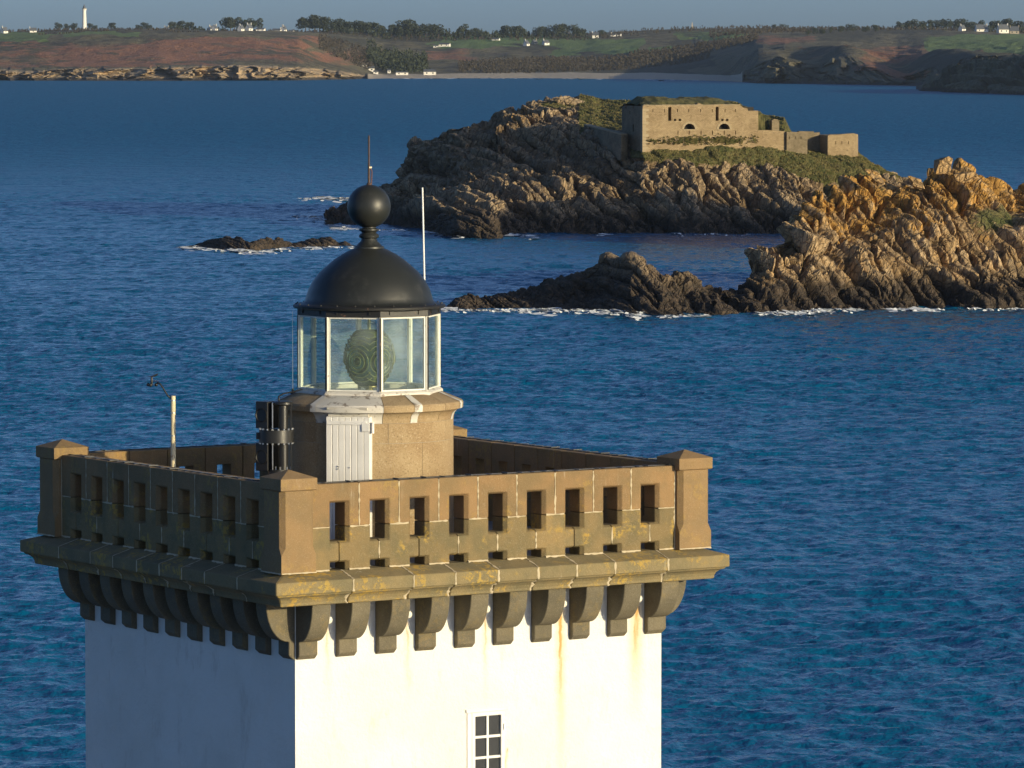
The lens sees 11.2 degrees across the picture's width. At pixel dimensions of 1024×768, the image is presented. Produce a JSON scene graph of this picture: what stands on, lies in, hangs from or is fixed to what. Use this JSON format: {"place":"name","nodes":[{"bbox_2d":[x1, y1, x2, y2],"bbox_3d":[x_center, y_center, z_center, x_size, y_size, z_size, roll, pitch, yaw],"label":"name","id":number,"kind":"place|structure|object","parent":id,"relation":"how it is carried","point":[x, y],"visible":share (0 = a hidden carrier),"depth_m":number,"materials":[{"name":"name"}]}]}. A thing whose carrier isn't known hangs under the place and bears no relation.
{"place":"outdoors","nodes":[
{"label":"outdoors","id":0,"kind":"place"},
{"bbox_2d":[0,78,1023,767],"bbox_3d":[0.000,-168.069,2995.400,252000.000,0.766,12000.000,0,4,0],"label":"sea","id":1,"kind":"structure","parent":0,"point":[858,602],"depth_m":408.97,"materials":[{"name":"liquid"}]},
{"bbox_2d":[190,236,354,250],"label":"reef","id":2,"kind":"object","parent":1,"relation":"in","point":[228,242],"visible":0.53,"depth_m":669.44},
{"bbox_2d":[426,205,508,238],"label":"skerry","id":3,"kind":"structure","parent":1,"relation":"in","point":[473,221],"depth_m":707.01,"materials":[{"name":"stone"}]},
{"bbox_2d":[447,251,721,315],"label":"rocks","id":4,"kind":"object","parent":1,"relation":"in","point":[631,282],"visible":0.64,"depth_m":512.23,"materials":[{"name":"brown stone"}]},
{"bbox_2d":[178,77,1022,320],"bbox_3d":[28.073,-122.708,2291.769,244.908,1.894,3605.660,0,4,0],"label":"sea foam","id":5,"kind":"object","parent":1,"relation":"on","point":[555,309],"visible":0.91,"depth_m":512.59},
{"bbox_2d":[323,94,922,234],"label":"fort islet","id":6,"kind":"object","parent":1,"relation":"in","point":[534,166],"visible":0.55,"depth_m":738.64,"materials":[{"name":"stone"}]},
{"bbox_2d":[557,96,584,104],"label":"boulder","id":7,"kind":"object","parent":6,"relation":"on","point":[564,100],"visible":1,"depth_m":790.50,"materials":[{"name":"beige stone"}]},
{"bbox_2d":[584,124,627,159],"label":"stone wall","id":8,"kind":"structure","parent":6,"relation":"on","point":[616,142],"depth_m":745.82,"materials":[{"name":"grey stone"}]},
{"bbox_2d":[538,94,900,185],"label":"grass","id":9,"kind":"structure","parent":6,"relation":"on","point":[788,165],"depth_m":741.80,"materials":[{"name":"green plant"}]},
{"bbox_2d":[621,96,857,160],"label":"fort","id":10,"kind":"structure","parent":6,"relation":"on","point":[650,123],"depth_m":741.97,"materials":[{"name":"beige stone"}]},
{"bbox_2d":[712,158,1023,314],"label":"rocky headland","id":11,"kind":"structure","parent":1,"relation":"in","point":[862,242],"depth_m":524.68,"materials":[{"name":"brown stone"}]},
{"bbox_2d":[865,169,884,185],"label":"boulder","id":12,"kind":"object","parent":11,"relation":"on","point":[877,178],"visible":1,"depth_m":530.35,"materials":[{"name":"beige stone"}]},
{"bbox_2d":[908,176,924,189],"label":"boulder","id":13,"kind":"object","parent":11,"relation":"on","point":[916,183],"visible":1,"depth_m":532.28,"materials":[{"name":"beige stone"}]},
{"bbox_2d":[934,156,952,174],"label":"boulder","id":14,"kind":"object","parent":11,"relation":"on","point":[942,166],"visible":1,"depth_m":535.12,"materials":[{"name":"beige stone"}]},
{"bbox_2d":[953,172,977,183],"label":"boulder","id":15,"kind":"object","parent":11,"relation":"on","point":[966,177],"visible":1,"depth_m":537.22,"materials":[{"name":"beige stone"}]},
{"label":"lighthouse rock","id":16,"kind":"structure","parent":1,"relation":"in","visible":0},
{"bbox_2d":[20,135,728,767],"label":"lighthouse","id":17,"kind":"object","parent":16,"relation":"on","point":[382,573],"visible":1,"depth_m":67.20,"materials":[{"name":"white paint"}]},
{"bbox_2d":[146,373,175,466],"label":"weather mast","id":18,"kind":"object","parent":17,"relation":"on","point":[173,429],"visible":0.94,"depth_m":68.70,"materials":[{"name":"metal"}]},
{"bbox_2d":[255,389,302,473],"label":"fog signal","id":19,"kind":"object","parent":17,"relation":"on","point":[275,435],"visible":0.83,"depth_m":67.67,"materials":[{"name":"metal"}]},
{"bbox_2d":[290,311,294,393],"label":"whip antenna","id":20,"kind":"object","parent":17,"relation":"on","point":[292,355],"visible":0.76,"depth_m":68.67,"materials":[{"name":"plastic"}]},
{"bbox_2d":[326,407,373,538],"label":"door","id":21,"kind":"structure","parent":17,"relation":"in","point":[348,438],"depth_m":67.78,"materials":[{"name":"white paint"}]},
{"bbox_2d":[421,188,424,278],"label":"pole antenna","id":22,"kind":"object","parent":17,"relation":"on","point":[423,235],"visible":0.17,"depth_m":69.76,"materials":[{"name":"metal"}]},
{"bbox_2d":[466,706,507,767],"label":"window","id":23,"kind":"structure","parent":17,"relation":"in","point":[485,726],"depth_m":66.86,"materials":[{"name":"white paint"}]},
{"bbox_2d":[0,28,1023,85],"bbox_3d":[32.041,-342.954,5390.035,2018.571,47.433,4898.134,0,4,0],"label":"coast","id":24,"kind":"structure","parent":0,"point":[906,57],"depth_m":4064.80},
{"bbox_2d":[0,26,7,32],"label":"cottage","id":25,"kind":"structure","parent":24,"relation":"on","point":[4,30],"depth_m":5086.46,"materials":[{"name":"paint"}]},
{"bbox_2d":[29,27,36,32],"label":"cottage","id":26,"kind":"structure","parent":24,"relation":"on","point":[32,30],"depth_m":5086.74,"materials":[{"name":"paint"}]},
{"bbox_2d":[54,22,62,28],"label":"pine tree","id":27,"kind":"object","parent":24,"relation":"on","point":[58,25],"visible":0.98,"depth_m":5165.53,"materials":[{"name":"green plant"}]},
{"bbox_2d":[82,5,86,29],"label":"lighthouse","id":28,"kind":"object","parent":24,"relation":"on","point":[84,23],"visible":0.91,"depth_m":6811.29,"materials":[{"name":"paint"}]},
{"bbox_2d":[107,23,115,28],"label":"broadleaf tree","id":29,"kind":"object","parent":24,"relation":"on","point":[111,25],"visible":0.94,"depth_m":5167.21,"materials":[{"name":"green plant"}]},
{"bbox_2d":[168,21,177,28],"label":"broadleaf tree","id":30,"kind":"object","parent":24,"relation":"on","point":[172,24],"visible":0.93,"depth_m":5166.15,"materials":[{"name":"green plant"}]},
{"bbox_2d":[211,24,217,30],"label":"cottage","id":31,"kind":"structure","parent":24,"relation":"on","point":[214,27],"depth_m":5067.17,"materials":[{"name":"stone"}]},
{"bbox_2d":[219,17,231,29],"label":"pine tree","id":32,"kind":"object","parent":24,"relation":"on","point":[223,23],"visible":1,"depth_m":5163.64,"materials":[{"name":"green plant"}]},
{"bbox_2d":[224,17,235,30],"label":"pine tree","id":33,"kind":"object","parent":24,"relation":"on","point":[231,19],"visible":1,"depth_m":5161.62,"materials":[{"name":"green plant"}]},
{"bbox_2d":[227,17,242,30],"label":"pine tree","id":34,"kind":"object","parent":24,"relation":"on","point":[237,23],"visible":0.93,"depth_m":5167.23,"materials":[{"name":"green plant"}]},
{"bbox_2d":[237,24,244,30],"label":"cottage","id":35,"kind":"structure","parent":24,"relation":"on","point":[240,28],"depth_m":5026.64,"materials":[{"name":"paint"}]},
{"bbox_2d":[240,19,247,27],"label":"pine tree","id":36,"kind":"object","parent":24,"relation":"on","point":[243,22],"visible":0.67,"depth_m":5164.57,"materials":[{"name":"green plant"}]},
{"bbox_2d":[245,23,252,30],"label":"cottage","id":37,"kind":"structure","parent":24,"relation":"on","point":[248,27],"depth_m":5036.52,"materials":[{"name":"paint"}]},
{"bbox_2d":[251,18,262,27],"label":"pine tree","id":38,"kind":"object","parent":24,"relation":"on","point":[255,24],"visible":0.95,"depth_m":5167.37,"materials":[{"name":"green plant"}]},
{"bbox_2d":[281,24,286,30],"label":"cottage","id":39,"kind":"structure","parent":24,"relation":"on","point":[283,28],"depth_m":5046.75,"materials":[{"name":"stone"}]},
{"bbox_2d":[295,17,312,29],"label":"pine tree","id":40,"kind":"object","parent":24,"relation":"on","point":[301,26],"visible":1,"depth_m":5167.12,"materials":[{"name":"green plant"}]},
{"bbox_2d":[298,15,319,31],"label":"pine tree","id":41,"kind":"object","parent":24,"relation":"on","point":[304,21],"visible":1,"depth_m":5163.88,"materials":[{"name":"green plant"}]},
{"bbox_2d":[306,15,321,30],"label":"pine tree","id":42,"kind":"object","parent":24,"relation":"on","point":[320,18],"visible":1,"depth_m":5164.10,"materials":[{"name":"green plant"}]},
{"bbox_2d":[308,14,331,31],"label":"pine tree","id":43,"kind":"object","parent":24,"relation":"on","point":[318,20],"visible":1,"depth_m":5163.37,"materials":[{"name":"green plant"}]},
{"bbox_2d":[317,16,330,31],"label":"pine tree","id":44,"kind":"object","parent":24,"relation":"on","point":[324,18],"visible":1,"depth_m":5163.16,"materials":[{"name":"green plant"}]},
{"bbox_2d":[325,23,337,30],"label":"broadleaf tree","id":45,"kind":"object","parent":24,"relation":"on","point":[331,26],"visible":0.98,"depth_m":5164.07,"materials":[{"name":"green plant"}]},
{"bbox_2d":[329,18,344,30],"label":"broadleaf tree","id":46,"kind":"object","parent":24,"relation":"on","point":[337,21],"visible":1,"depth_m":5166.09,"materials":[{"name":"green plant"}]},
{"bbox_2d":[337,21,348,31],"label":"broadleaf tree","id":47,"kind":"object","parent":24,"relation":"on","point":[343,26],"visible":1,"depth_m":5165.14,"materials":[{"name":"green plant"}]},
{"bbox_2d":[344,21,357,30],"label":"broadleaf tree","id":48,"kind":"object","parent":24,"relation":"on","point":[350,25],"visible":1,"depth_m":5165.35,"materials":[{"name":"green plant"}]},
{"bbox_2d":[352,20,366,31],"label":"broadleaf tree","id":49,"kind":"object","parent":24,"relation":"on","point":[360,23],"visible":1,"depth_m":5163.81,"materials":[{"name":"green plant"}]},
{"bbox_2d":[357,22,372,34],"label":"broadleaf tree","id":50,"kind":"object","parent":24,"relation":"on","point":[368,24],"visible":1,"depth_m":5163.90,"materials":[{"name":"green plant"}]},
{"bbox_2d":[365,22,378,33],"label":"broadleaf tree","id":51,"kind":"object","parent":24,"relation":"on","point":[371,27],"visible":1,"depth_m":5165.72,"materials":[{"name":"green plant"}]},
{"bbox_2d":[372,23,383,32],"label":"pine tree","id":52,"kind":"object","parent":24,"relation":"on","point":[375,25],"visible":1,"depth_m":5163.82,"materials":[{"name":"green plant"}]},
{"bbox_2d":[377,25,388,33],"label":"pine tree","id":53,"kind":"object","parent":24,"relation":"on","point":[383,30],"visible":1,"depth_m":5164.06,"materials":[{"name":"green plant"}]},
{"bbox_2d":[387,24,396,36],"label":"broadleaf tree","id":54,"kind":"object","parent":24,"relation":"on","point":[392,27],"visible":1,"depth_m":5165.98,"materials":[{"name":"green plant"}]},
{"bbox_2d":[365,38,429,72],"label":"conifer wood","id":55,"kind":"object","parent":24,"relation":"on","point":[386,58],"visible":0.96,"depth_m":4408.13,"materials":[{"name":"green plant"}]},
{"bbox_2d":[393,25,403,36],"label":"broadleaf tree","id":56,"kind":"object","parent":24,"relation":"on","point":[400,30],"visible":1,"depth_m":5165.94,"materials":[{"name":"green plant"}]},
{"bbox_2d":[396,71,407,74],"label":"beach house","id":57,"kind":"structure","parent":24,"relation":"on","point":[401,72],"depth_m":4214.58,"materials":[{"name":"stone"}]},
{"bbox_2d":[395,19,415,34],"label":"broadleaf tree","id":58,"kind":"object","parent":24,"relation":"on","point":[403,23],"visible":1,"depth_m":5166.07,"materials":[{"name":"green plant"}]},
{"bbox_2d":[403,23,416,34],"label":"broadleaf tree","id":59,"kind":"object","parent":24,"relation":"on","point":[409,26],"visible":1,"depth_m":5164.37,"materials":[{"name":"green plant"}]},
{"bbox_2d":[409,23,426,35],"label":"pine tree","id":60,"kind":"object","parent":24,"relation":"on","point":[417,28],"visible":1,"depth_m":5164.94,"materials":[{"name":"green plant"}]},
{"bbox_2d":[418,23,432,36],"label":"pine tree","id":61,"kind":"object","parent":24,"relation":"on","point":[426,28],"visible":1,"depth_m":5167.28,"materials":[{"name":"green plant"}]},
{"bbox_2d":[423,69,435,74],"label":"beach house","id":62,"kind":"structure","parent":24,"relation":"on","point":[429,71],"depth_m":4214.66,"materials":[{"name":"stone"}]},
{"bbox_2d":[427,24,438,33],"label":"pine tree","id":63,"kind":"object","parent":24,"relation":"on","point":[431,29],"visible":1,"depth_m":5164.00,"materials":[{"name":"green plant"}]},
{"bbox_2d":[428,24,445,36],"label":"pine tree","id":64,"kind":"object","parent":24,"relation":"on","point":[440,31],"visible":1,"depth_m":5166.84,"materials":[{"name":"green plant"}]},
{"bbox_2d":[439,43,450,46],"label":"cottage","id":65,"kind":"structure","parent":24,"relation":"on","point":[444,44],"depth_m":4986.85,"materials":[{"name":"stone"}]},
{"bbox_2d":[457,24,468,33],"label":"pine tree","id":66,"kind":"object","parent":24,"relation":"on","point":[463,29],"visible":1,"depth_m":5167.81,"materials":[{"name":"green plant"}]},
{"bbox_2d":[470,28,478,36],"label":"broadleaf tree","id":67,"kind":"object","parent":24,"relation":"on","point":[475,30],"visible":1,"depth_m":5167.20,"materials":[{"name":"green plant"}]},
{"bbox_2d":[499,25,508,34],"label":"broadleaf tree","id":68,"kind":"object","parent":24,"relation":"on","point":[503,28],"visible":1,"depth_m":5167.14,"materials":[{"name":"green plant"}]},
{"bbox_2d":[503,26,516,35],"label":"broadleaf tree","id":69,"kind":"object","parent":24,"relation":"on","point":[510,30],"visible":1,"depth_m":5165.27,"materials":[{"name":"green plant"}]},
{"bbox_2d":[0,25,1023,41],"bbox_3d":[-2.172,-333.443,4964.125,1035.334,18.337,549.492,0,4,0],"label":"skyline scrub","id":70,"kind":"object","parent":24,"relation":"on","point":[587,37],"visible":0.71,"depth_m":5130.81,"materials":[{"name":"green plant"}]},
{"bbox_2d":[514,25,522,35],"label":"broadleaf tree","id":71,"kind":"object","parent":24,"relation":"on","point":[518,29],"visible":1,"depth_m":5165.68,"materials":[{"name":"green plant"}]},
{"bbox_2d":[520,28,527,35],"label":"broadleaf tree","id":72,"kind":"object","parent":24,"relation":"on","point":[523,30],"visible":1,"depth_m":5166.56,"materials":[{"name":"green plant"}]},
{"bbox_2d":[523,39,529,45],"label":"cottage","id":73,"kind":"structure","parent":24,"relation":"on","point":[526,43],"depth_m":4987.87,"materials":[{"name":"paint"}]},
{"bbox_2d":[532,26,544,35],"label":"broadleaf tree","id":74,"kind":"object","parent":24,"relation":"on","point":[537,29],"visible":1,"depth_m":5164.71,"materials":[{"name":"green plant"}]},
{"bbox_2d":[540,26,551,35],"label":"broadleaf tree","id":75,"kind":"object","parent":24,"relation":"on","point":[545,32],"visible":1,"depth_m":5166.74,"materials":[{"name":"green plant"}]},
{"bbox_2d":[542,39,549,44],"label":"cottage","id":76,"kind":"structure","parent":24,"relation":"on","point":[545,42],"depth_m":4997.67,"materials":[{"name":"paint"}]},
{"bbox_2d":[547,24,564,36],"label":"broadleaf tree","id":77,"kind":"object","parent":24,"relation":"on","point":[554,28],"visible":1,"depth_m":5160.77,"materials":[{"name":"green plant"}]},
{"bbox_2d":[557,23,567,35],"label":"broadleaf tree","id":78,"kind":"object","parent":24,"relation":"on","point":[563,25],"visible":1,"depth_m":5165.29,"materials":[{"name":"green plant"}]},
{"bbox_2d":[317,26,811,72],"bbox_3d":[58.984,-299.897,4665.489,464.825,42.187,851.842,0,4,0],"label":"winter scrub","id":79,"kind":"object","parent":24,"relation":"on","point":[561,60],"visible":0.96,"depth_m":4428.87,"materials":[{"name":"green plant"}]},
{"bbox_2d":[555,24,578,34],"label":"broadleaf tree","id":80,"kind":"object","parent":24,"relation":"on","point":[569,27],"visible":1,"depth_m":5167.35,"materials":[{"name":"green plant"}]},
{"bbox_2d":[572,27,584,36],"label":"broadleaf tree","id":81,"kind":"object","parent":24,"relation":"on","point":[578,30],"visible":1,"depth_m":5167.15,"materials":[{"name":"green plant"}]},
{"bbox_2d":[592,31,598,37],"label":"cottage","id":82,"kind":"structure","parent":24,"relation":"on","point":[594,34],"depth_m":5136.60,"materials":[{"name":"paint"}]},
{"bbox_2d":[170,23,1023,39],"bbox_3d":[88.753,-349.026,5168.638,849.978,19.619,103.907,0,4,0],"label":"skyline thicket","id":83,"kind":"object","parent":24,"relation":"on","point":[453,35],"visible":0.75,"depth_m":5147.33,"materials":[{"name":"green plant"}]},
{"bbox_2d":[837,26,844,31],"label":"broadleaf tree","id":84,"kind":"object","parent":24,"relation":"on","point":[841,28],"visible":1,"depth_m":4787.19,"materials":[{"name":"green plant"}]},
{"bbox_2d":[846,24,858,30],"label":"broadleaf tree","id":85,"kind":"object","parent":24,"relation":"on","point":[850,27],"visible":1,"depth_m":4836.62,"materials":[{"name":"green plant"}]},
{"bbox_2d":[861,26,869,31],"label":"broadleaf tree","id":86,"kind":"object","parent":24,"relation":"on","point":[866,28],"visible":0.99,"depth_m":4887.97,"materials":[{"name":"green plant"}]},
{"bbox_2d":[872,25,878,31],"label":"broadleaf tree","id":87,"kind":"object","parent":24,"relation":"on","point":[875,28],"visible":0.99,"depth_m":4887.26,"materials":[{"name":"green plant"}]},
{"bbox_2d":[905,20,912,26],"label":"pine tree","id":88,"kind":"object","parent":24,"relation":"on","point":[908,23],"visible":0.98,"depth_m":5166.31,"materials":[{"name":"green plant"}]},
{"bbox_2d":[911,19,919,26],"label":"pine tree","id":89,"kind":"object","parent":24,"relation":"on","point":[915,23],"visible":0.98,"depth_m":5166.84,"materials":[{"name":"green plant"}]},
{"bbox_2d":[933,20,943,26],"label":"pine tree","id":90,"kind":"object","parent":24,"relation":"on","point":[937,23],"visible":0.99,"depth_m":5167.41,"materials":[{"name":"green plant"}]},
{"bbox_2d":[938,19,951,27],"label":"pine tree","id":91,"kind":"object","parent":24,"relation":"on","point":[945,22],"visible":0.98,"depth_m":5167.04,"materials":[{"name":"green plant"}]},
{"bbox_2d":[948,19,958,29],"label":"pine tree","id":92,"kind":"object","parent":24,"relation":"on","point":[953,22],"visible":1,"depth_m":5167.32,"materials":[{"name":"green plant"}]},
{"bbox_2d":[955,18,967,26],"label":"pine tree","id":93,"kind":"object","parent":24,"relation":"on","point":[962,21],"visible":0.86,"depth_m":5166.62,"materials":[{"name":"green plant"}]},
{"bbox_2d":[958,24,965,30],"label":"cottage","id":94,"kind":"structure","parent":24,"relation":"on","point":[962,28],"depth_m":4936.85,"materials":[{"name":"stone"}]},
{"bbox_2d":[964,21,974,28],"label":"broadleaf tree","id":95,"kind":"object","parent":24,"relation":"on","point":[968,24],"visible":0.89,"depth_m":5165.55,"materials":[{"name":"green plant"}]},
{"bbox_2d":[971,20,984,26],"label":"pine tree","id":96,"kind":"object","parent":24,"relation":"on","point":[981,22],"visible":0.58,"depth_m":5165.95,"materials":[{"name":"green plant"}]},
{"bbox_2d":[975,23,987,31],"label":"cottage","id":97,"kind":"structure","parent":24,"relation":"on","point":[981,28],"depth_m":4946.02,"materials":[{"name":"stone"}]},
{"bbox_2d":[988,20,997,29],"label":"broadleaf tree","id":98,"kind":"object","parent":24,"relation":"on","point":[991,23],"visible":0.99,"depth_m":5166.43,"materials":[{"name":"green plant"}]},
{"bbox_2d":[996,23,1008,32],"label":"cottage","id":99,"kind":"structure","parent":24,"relation":"on","point":[1002,28],"depth_m":4936.49,"materials":[{"name":"stone"}]},
{"bbox_2d":[1002,18,1012,25],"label":"broadleaf tree","id":100,"kind":"object","parent":24,"relation":"on","point":[1005,21],"visible":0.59,"depth_m":5165.43,"materials":[{"name":"green plant"}]},
{"bbox_2d":[1008,21,1016,29],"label":"broadleaf tree","id":101,"kind":"object","parent":24,"relation":"on","point":[1012,23],"visible":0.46,"depth_m":5164.11,"materials":[{"name":"green plant"}]},
{"bbox_2d":[1010,26,1018,33],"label":"cottage","id":102,"kind":"structure","parent":24,"relation":"on","point":[1014,29],"depth_m":4916.56,"materials":[{"name":"paint"}]},
{"bbox_2d":[1014,20,1023,30],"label":"broadleaf tree","id":103,"kind":"object","parent":24,"relation":"on","point":[1020,22],"visible":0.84,"depth_m":5165.42,"materials":[{"name":"green plant"}]},
{"bbox_2d":[0,0,1023,34],"label":"sky","id":104,"kind":"structure","parent":0,"point":[488,15],"materials":[{"name":"blue"}]},
{"bbox_2d":[916,53,1023,94],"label":"cape","id":105,"kind":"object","parent":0,"point":[1004,75],"visible":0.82,"depth_m":2863.91,"materials":[{"name":"stone"}]}
]}

